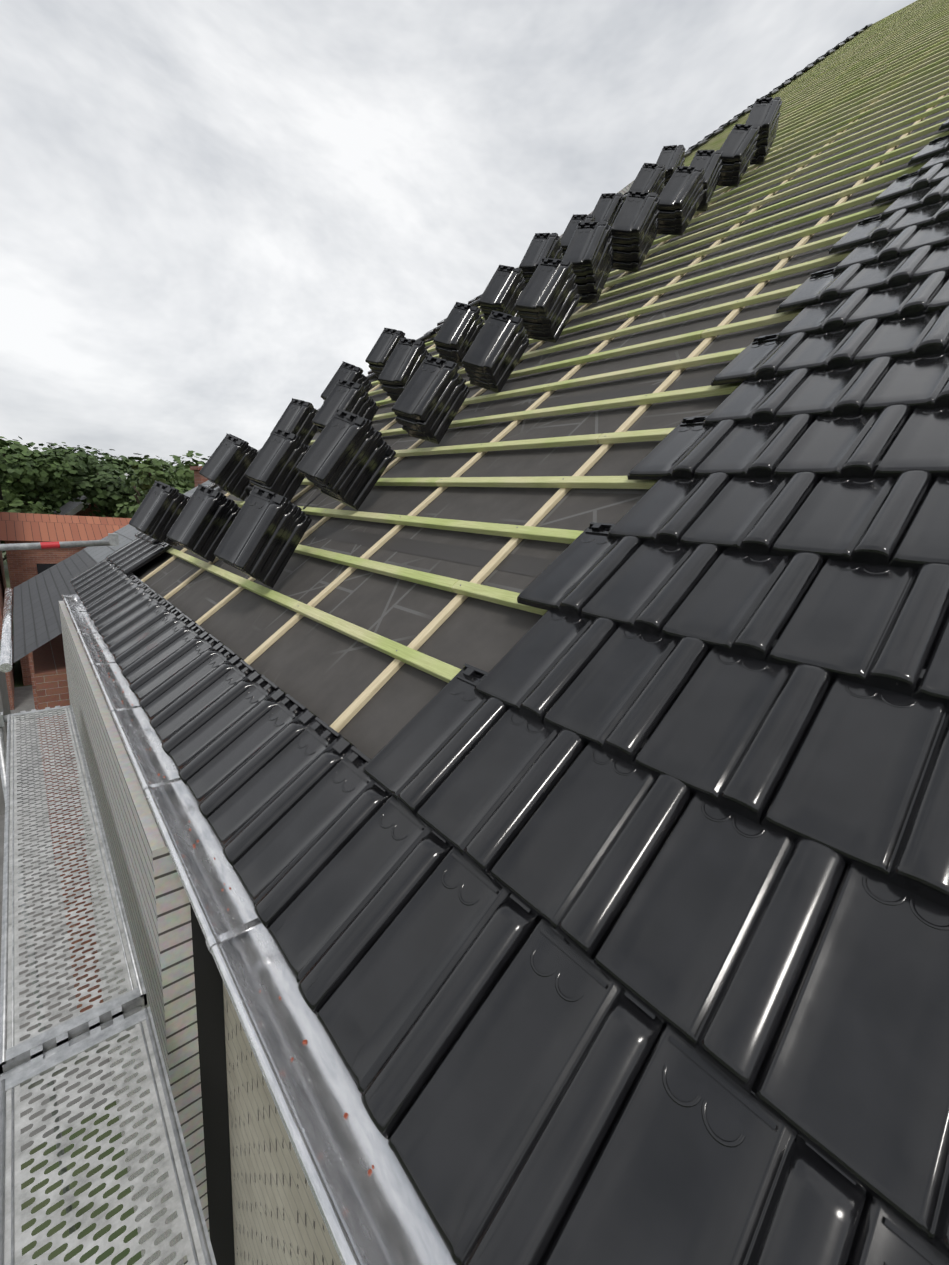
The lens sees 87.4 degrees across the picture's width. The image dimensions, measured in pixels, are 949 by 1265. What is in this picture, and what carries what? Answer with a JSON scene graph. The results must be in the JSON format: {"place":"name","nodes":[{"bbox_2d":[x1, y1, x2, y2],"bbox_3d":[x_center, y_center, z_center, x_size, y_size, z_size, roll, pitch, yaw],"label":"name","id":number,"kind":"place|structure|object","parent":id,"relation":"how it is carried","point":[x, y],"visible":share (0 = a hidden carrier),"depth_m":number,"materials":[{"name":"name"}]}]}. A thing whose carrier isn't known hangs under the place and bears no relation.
{"place":"outdoors","nodes":[
{"label":"outdoors","id":0,"kind":"place"},
{"bbox_2d":[0,588,12,672],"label":"scaffold pole","id":1,"kind":"object","parent":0,"point":[6,656],"visible":1,"depth_m":5.92,"materials":[{"name":"silver metal"}]},
{"bbox_2d":[0,640,17,814],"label":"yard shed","id":2,"kind":"structure","parent":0,"point":[4,704],"depth_m":11.01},
{"bbox_2d":[5,541,85,685],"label":"red-roofed barn walls","id":3,"kind":"structure","parent":0,"point":[22,566],"depth_m":17.56,"materials":[{"name":"red brick"}]},
{"bbox_2d":[36,564,55,573],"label":"barn windows","id":4,"kind":"structure","parent":3,"relation":"in","point":[41,568],"depth_m":17.73,"materials":[{"name":"black glass"}]},
{"bbox_2d":[0,512,131,541],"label":"tiled roof","id":5,"kind":"structure","parent":3,"relation":"on","point":[35,527],"depth_m":18.33,"materials":[{"name":"tile"}]},
{"bbox_2d":[0,685,115,1151],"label":"yard paving","id":6,"kind":"structure","parent":0,"point":[23,698],"depth_m":8.15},
{"bbox_2d":[28,633,102,1011],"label":"neighbour house walls","id":7,"kind":"structure","parent":0,"point":[47,664],"depth_m":5.80,"materials":[{"name":"red brick"}]},
{"bbox_2d":[13,549,96,662],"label":"neighbour roof","id":8,"kind":"structure","parent":7,"relation":"on","point":[36,614],"depth_m":6.80,"materials":[{"name":"grey metal"}]},
{"bbox_2d":[83,480,218,562],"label":"neighbour roof","id":9,"kind":"structure","parent":7,"relation":"on","point":[126,536],"depth_m":8.44,"materials":[{"name":"grey metal"}]},
{"bbox_2d":[190,466,207,486],"bbox_3d":[-6.103,-3.099,11.523,0.680,1.370,0.680,-7,17,-41],"label":"chimney","id":10,"kind":"object","parent":9,"relation":"on","point":[199,478],"visible":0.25,"depth_m":11.15,"materials":[{"name":"red brick"}]},
{"bbox_2d":[2,511,141,1264],"bbox_3d":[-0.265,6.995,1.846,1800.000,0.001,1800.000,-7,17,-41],"label":"ground","id":11,"kind":"structure","parent":0,"point":[18,679],"depth_m":5.22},
{"bbox_2d":[0,542,13,709],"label":"brick house walls","id":12,"kind":"structure","parent":11,"relation":"on","point":[9,677],"depth_m":16.59,"materials":[{"name":"red brick"}]},
{"bbox_2d":[0,436,33,454],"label":"tree","id":13,"kind":"object","parent":11,"relation":"on","point":[24,448],"visible":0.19,"depth_m":34.34,"materials":[{"name":"green plant"}]},
{"bbox_2d":[0,480,58,560],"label":"garden tree","id":14,"kind":"object","parent":11,"relation":"on","point":[11,502],"visible":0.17,"depth_m":25.34,"materials":[{"name":"green plant"}]},
{"bbox_2d":[0,439,88,541],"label":"garden tree","id":15,"kind":"object","parent":11,"relation":"on","point":[28,475],"visible":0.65,"depth_m":26.28,"materials":[{"name":"green plant"}]},
{"bbox_2d":[0,712,141,1234],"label":"scaffold frame","id":16,"kind":"object","parent":11,"relation":"on","point":[22,1066],"visible":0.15,"depth_m":3.75,"materials":[{"name":"silver metal"}]},
{"bbox_2d":[0,533,118,550],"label":"scaffold pole","id":17,"kind":"object","parent":16,"relation":"attached to","point":[113,540],"visible":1,"depth_m":3.83,"materials":[{"name":"silver metal"}]},
{"bbox_2d":[40,542,59,548],"bbox_3d":[-3.215,-0.661,3.763,0.114,0.058,0.051,-7,17,-41],"label":"red pole marking","id":18,"kind":"object","parent":17,"relation":"attached to","point":[48,545],"visible":0.88,"depth_m":3.75,"materials":[{"name":"red paint"}]},
{"bbox_2d":[7,708,137,1048],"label":"scaffold deck","id":19,"kind":"structure","parent":16,"relation":"on","point":[18,1010],"depth_m":2.10,"materials":[{"name":"silver metal"}]},
{"bbox_2d":[4,1020,205,1264],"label":"scaffold deck","id":20,"kind":"structure","parent":16,"relation":"on","point":[182,1248],"depth_m":1.26,"materials":[{"name":"silver metal"}]},
{"bbox_2d":[28,442,135,510],"bbox_3d":[-32.461,-9.905,41.203,8.650,10.200,6.985,-7,17,-41],"label":"tree","id":21,"kind":"object","parent":11,"relation":"on","point":[58,501],"visible":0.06,"depth_m":38.57,"materials":[{"name":"green plant"}]},
{"bbox_2d":[36,449,137,472],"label":"tree","id":22,"kind":"object","parent":11,"relation":"on","point":[123,458],"visible":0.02,"depth_m":70.43,"materials":[{"name":"green plant"}]},
{"bbox_2d":[39,442,158,517],"bbox_3d":[-22.120,-6.639,31.492,7.306,9.813,6.013,3,13,-5],"label":"garden tree","id":23,"kind":"object","parent":11,"relation":"on","point":[107,490],"visible":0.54,"depth_m":29.30,"materials":[{"name":"green plant"}]},
{"bbox_2d":[59,601,183,1264],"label":"wall","id":24,"kind":"structure","parent":11,"relation":"on","point":[134,837],"depth_m":2.56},
{"bbox_2d":[152,847,209,1264],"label":"brick facing","id":25,"kind":"object","parent":24,"relation":"attached to","point":[175,938],"visible":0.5,"depth_m":1.82,"materials":[{"name":"beige brick"}]},
{"bbox_2d":[113,453,172,473],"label":"tree","id":26,"kind":"object","parent":11,"relation":"on","point":[132,463],"visible":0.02,"depth_m":69.80,"materials":[{"name":"green plant"}]},
{"bbox_2d":[114,453,203,517],"bbox_3d":[-16.175,-4.747,26.221,4.502,9.423,5.851,2,13,-11],"label":"garden tree","id":27,"kind":"object","parent":11,"relation":"on","point":[146,478],"visible":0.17,"depth_m":24.20,"materials":[{"name":"green plant"}]},
{"bbox_2d":[155,451,207,485],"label":"tree","id":28,"kind":"object","parent":11,"relation":"on","point":[176,458],"depth_m":42.83,"materials":[{"name":"green plant"}]},
{"bbox_2d":[223,982,341,1264],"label":"house wall","id":29,"kind":"structure","parent":11,"relation":"on","point":[277,1218],"depth_m":1.72,"materials":[{"name":"beige brick"}]},
{"bbox_2d":[190,903,234,1264],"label":"dark vertical strip","id":30,"kind":"object","parent":29,"relation":"attached to","point":[210,1021],"depth_m":2.00,"materials":[{"name":"black"}]},
{"label":"soffit","id":31,"kind":"object","parent":29,"relation":"attached to","visible":0},
{"bbox_2d":[62,594,455,1264],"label":"gutter","id":32,"kind":"object","parent":31,"relation":"on","point":[378,1216],"visible":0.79,"depth_m":1.04,"materials":[{"name":"metal"}]},
{"bbox_2d":[65,594,79,601],"bbox_3d":[-3.995,-0.344,4.954,0.140,0.072,0.001,-7,17,-41],"label":"gutter end cap","id":33,"kind":"object","parent":32,"relation":"attached to","point":[74,599],"visible":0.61,"depth_m":4.95,"materials":[{"name":"silver metal"}]},
{"bbox_2d":[90,662,115,667],"bbox_3d":[-2.264,0.193,3.088,0.198,0.028,0.032,-7,17,-41],"label":"gutter hanger","id":34,"kind":"object","parent":32,"relation":"on","point":[102,663],"visible":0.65,"depth_m":3.06,"materials":[{"name":"metal"}]},
{"bbox_2d":[109,705,140,713],"bbox_3d":[-1.700,0.378,2.480,0.198,0.028,0.032,-7,17,-41],"label":"gutter hanger","id":35,"kind":"object","parent":32,"relation":"on","point":[127,708],"visible":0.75,"depth_m":2.45,"materials":[{"name":"metal"}]},
{"bbox_2d":[141,778,181,793],"bbox_3d":[-1.136,0.564,1.872,0.198,0.028,0.032,-7,17,-41],"label":"gutter hanger","id":36,"kind":"object","parent":32,"relation":"on","point":[144,786],"visible":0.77,"depth_m":1.84,"materials":[{"name":"metal"}]},
{"bbox_2d":[84,623,373,1174],"bbox_3d":[-1.539,0.493,2.311,0.054,0.008,5.790,-7,17,-41],"label":"gutter debris","id":37,"kind":"object","parent":32,"relation":"in","point":[345,1114],"visible":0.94,"depth_m":1.06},
{"bbox_2d":[206,918,261,953],"bbox_3d":[-0.572,0.749,1.264,0.198,0.028,0.032,-7,17,-41],"label":"gutter hanger","id":38,"kind":"object","parent":32,"relation":"on","point":[211,939],"visible":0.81,"depth_m":1.23,"materials":[{"name":"metal"}]},
{"bbox_2d":[369,181,633,380],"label":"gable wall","id":39,"kind":"structure","parent":11,"relation":"on","point":[624,190],"depth_m":9.14,"materials":[{"name":"brick"}]},
{"bbox_2d":[0,705,147,1073],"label":"frame","id":40,"kind":"object","parent":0,"point":[13,1056],"visible":0.88,"depth_m":1.76,"materials":[{"name":"silver metal"}]},
{"bbox_2d":[73,503,107,516],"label":"distant house walls","id":41,"kind":"structure","parent":0,"point":[83,512],"depth_m":31.87,"materials":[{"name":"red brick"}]},
{"bbox_2d":[54,474,123,514],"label":"roof","id":42,"kind":"structure","parent":41,"relation":"on","point":[67,507],"depth_m":34.74,"materials":[{"name":"stone"}]},
{"bbox_2d":[65,473,128,514],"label":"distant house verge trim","id":43,"kind":"structure","parent":42,"relation":"attached to","point":[78,508],"depth_m":31.28,"materials":[{"name":"white paint"}]},
{"bbox_2d":[0,1006,216,1264],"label":"frame","id":44,"kind":"object","parent":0,"point":[64,1054],"visible":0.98,"depth_m":1.41,"materials":[{"name":"silver metal"}]},
{"bbox_2d":[0,0,916,465],"label":"sky","id":45,"kind":"structure","parent":0,"point":[209,209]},
{"bbox_2d":[133,54,948,758],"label":"underlay","id":46,"kind":"object","parent":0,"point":[327,676],"depth_m":2.59,"materials":[{"name":"grey"}]},
{"bbox_2d":[306,117,947,576],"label":"underlay lap tape","id":47,"kind":"object","parent":46,"relation":"attached to","point":[508,563],"visible":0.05,"depth_m":2.56,"materials":[{"name":"plastic"}]},
{"bbox_2d":[141,0,948,732],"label":"roof battens","id":48,"kind":"object","parent":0,"point":[909,40],"visible":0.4,"depth_m":3.41,"materials":[{"name":"beige wood"}]},
{"bbox_2d":[129,480,189,545],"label":"tile stack","id":49,"kind":"object","parent":48,"relation":"on","point":[159,510],"visible":0.83,"depth_m":4.14,"materials":[{"name":"black ceramic"}]},
{"bbox_2d":[166,484,240,562],"bbox_3d":[-1.874,-0.765,3.452,0.284,0.444,0.235,23,-10,25],"label":"tile stack","id":50,"kind":"object","parent":48,"relation":"on","point":[203,522],"visible":1,"depth_m":3.38,"materials":[{"name":"black ceramic"}]},
{"bbox_2d":[199,433,257,500],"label":"tile stack","id":51,"kind":"object","parent":48,"relation":"on","point":[228,463],"visible":0.83,"depth_m":4.31,"materials":[{"name":"black ceramic"}]},
{"bbox_2d":[245,486,252,497],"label":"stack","id":52,"kind":"object","parent":48,"relation":"on","point":[247,488],"visible":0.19,"depth_m":3.18,"materials":[{"name":"black ceramic"}]},
{"bbox_2d":[214,485,311,587],"bbox_3d":[-1.131,-0.516,2.651,0.284,0.444,0.235,25,-8,23],"label":"tile stack","id":53,"kind":"object","parent":48,"relation":"on","point":[264,534],"visible":1,"depth_m":2.58,"materials":[{"name":"black ceramic"}]},
{"bbox_2d":[245,427,309,500],"bbox_3d":[-1.457,-1.256,3.728,0.277,0.459,0.266,25,-9,23],"label":"tile stack","id":54,"kind":"object","parent":48,"relation":"on","point":[277,460],"visible":0.81,"depth_m":3.64,"materials":[{"name":"black ceramic"}]},
{"bbox_2d":[270,398,317,445],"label":"tile stack","id":55,"kind":"object","parent":48,"relation":"on","point":[297,417],"visible":0.69,"depth_m":4.70,"materials":[{"name":"black ceramic"}]},
{"bbox_2d":[302,492,321,509],"bbox_3d":[-1.231,-0.815,3.498,0.061,0.636,0.729,12,15,29],"label":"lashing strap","id":56,"kind":"object","parent":48,"relation":"attached to","point":[312,500],"visible":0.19,"depth_m":3.57,"materials":[{"name":"beige"}]},
{"bbox_2d":[312,378,378,432],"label":"tile stack","id":57,"kind":"object","parent":48,"relation":"on","point":[349,396],"visible":0.52,"depth_m":3.92,"materials":[{"name":"black ceramic"}]},
{"bbox_2d":[296,408,395,509],"bbox_3d":[-0.756,-1.022,2.931,0.288,0.454,0.328,29,-7,25],"label":"tile stack","id":58,"kind":"object","parent":48,"relation":"on","point":[347,458],"visible":1,"depth_m":2.83,"materials":[{"name":"black ceramic"}]},
{"bbox_2d":[321,361,371,402],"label":"tile stack","id":59,"kind":"object","parent":48,"relation":"on","point":[349,372],"visible":0.4,"depth_m":4.97,"materials":[{"name":"black ceramic"}]},
{"bbox_2d":[365,328,405,377],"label":"tile stack","id":60,"kind":"object","parent":48,"relation":"on","point":[379,355],"visible":0.42,"depth_m":5.23,"materials":[{"name":"black ceramic"}]},
{"bbox_2d":[378,338,431,400],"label":"tile stack","id":61,"kind":"object","parent":48,"relation":"on","point":[404,362],"visible":0.69,"depth_m":4.17,"materials":[{"name":"black ceramic"}]},
{"bbox_2d":[392,355,469,443],"bbox_3d":[-0.285,-1.502,3.210,0.278,0.459,0.266,26,-9,24],"label":"tile stack","id":62,"kind":"object","parent":48,"relation":"on","point":[427,405],"visible":1,"depth_m":3.13,"materials":[{"name":"black ceramic"}]},
{"bbox_2d":[433,302,483,366],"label":"tile stack","id":63,"kind":"object","parent":48,"relation":"on","point":[458,332],"visible":0.92,"depth_m":4.45,"materials":[{"name":"black ceramic"}]},
{"bbox_2d":[462,310,528,392],"bbox_3d":[0.148,-1.983,3.501,0.284,0.444,0.235,29,-5,21],"label":"tile stack","id":64,"kind":"object","parent":48,"relation":"on","point":[495,352],"visible":1,"depth_m":3.43,"materials":[{"name":"black ceramic"}]},
{"bbox_2d":[478,265,525,321],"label":"tile stack","id":65,"kind":"object","parent":48,"relation":"on","point":[504,289],"visible":0.83,"depth_m":4.67,"materials":[{"name":"black ceramic"}]},
{"bbox_2d":[70,23,948,1264],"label":"roof tiles","id":66,"kind":"object","parent":48,"relation":"on","point":[601,908],"visible":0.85,"depth_m":0.95,"materials":[{"name":"black ceramic"}]},
{"bbox_2d":[519,233,563,286],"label":"tile stack","id":67,"kind":"object","parent":48,"relation":"on","point":[543,245],"visible":0.38,"depth_m":4.92,"materials":[{"name":"black ceramic"}]},
{"bbox_2d":[515,258,581,342],"bbox_3d":[0.555,-2.498,3.732,0.288,0.454,0.328,25,-7,25],"label":"tile stack","id":68,"kind":"object","parent":48,"relation":"on","point":[548,300],"visible":1,"depth_m":3.64,"materials":[{"name":"black ceramic"}]},
{"bbox_2d":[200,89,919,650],"bbox_3d":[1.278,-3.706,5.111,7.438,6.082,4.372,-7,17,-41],"label":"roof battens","id":69,"kind":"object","parent":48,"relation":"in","point":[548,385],"visible":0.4,"depth_m":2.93,"materials":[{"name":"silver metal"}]},
{"bbox_2d":[560,214,594,254],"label":"tile stack","id":70,"kind":"object","parent":48,"relation":"on","point":[566,237],"visible":0.15,"depth_m":5.28,"materials":[{"name":"black ceramic"}]},
{"bbox_2d":[562,221,613,302],"bbox_3d":[0.927,-3.035,4.065,0.284,0.455,0.359,18,-13,23],"label":"tile stack","id":71,"kind":"object","parent":48,"relation":"on","point":[589,253],"visible":0.92,"depth_m":3.95,"materials":[{"name":"black ceramic"}]},
{"bbox_2d":[592,193,623,237],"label":"tile stack","id":72,"kind":"object","parent":48,"relation":"on","point":[608,206],"visible":0.48,"depth_m":5.57,"materials":[{"name":"black ceramic"}]},
{"bbox_2d":[611,191,659,271],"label":"tile stack","id":73,"kind":"object","parent":48,"relation":"on","point":[634,230],"visible":0.98,"depth_m":4.21,"materials":[{"name":"black ceramic"}]},
{"bbox_2d":[628,163,665,196],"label":"tile stack","id":74,"kind":"object","parent":48,"relation":"on","point":[649,178],"visible":0.6,"depth_m":5.71,"materials":[{"name":"black ceramic"}]},
{"bbox_2d":[656,145,685,185],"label":"tile stack","id":75,"kind":"object","parent":48,"relation":"on","point":[671,158],"visible":0.44,"depth_m":6.03,"materials":[{"name":"black ceramic"}]},
{"bbox_2d":[656,166,704,235],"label":"tile stack","id":76,"kind":"object","parent":48,"relation":"on","point":[681,195],"visible":0.92,"depth_m":4.46,"materials":[{"name":"black ceramic"}]},
{"bbox_2d":[690,150,722,210],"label":"tile stack","id":77,"kind":"object","parent":48,"relation":"on","point":[709,161],"visible":0.56,"depth_m":4.84,"materials":[{"name":"black ceramic"}]},
{"bbox_2d":[717,124,759,186],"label":"tile stack","id":78,"kind":"object","parent":48,"relation":"on","point":[738,148],"visible":0.9,"depth_m":5.06,"materials":[{"name":"black ceramic"}]},
{"bbox_2d":[745,97,782,164],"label":"tile stack","id":79,"kind":"object","parent":48,"relation":"on","point":[764,114],"visible":0.69,"depth_m":5.30,"materials":[{"name":"black ceramic"}]}
]}

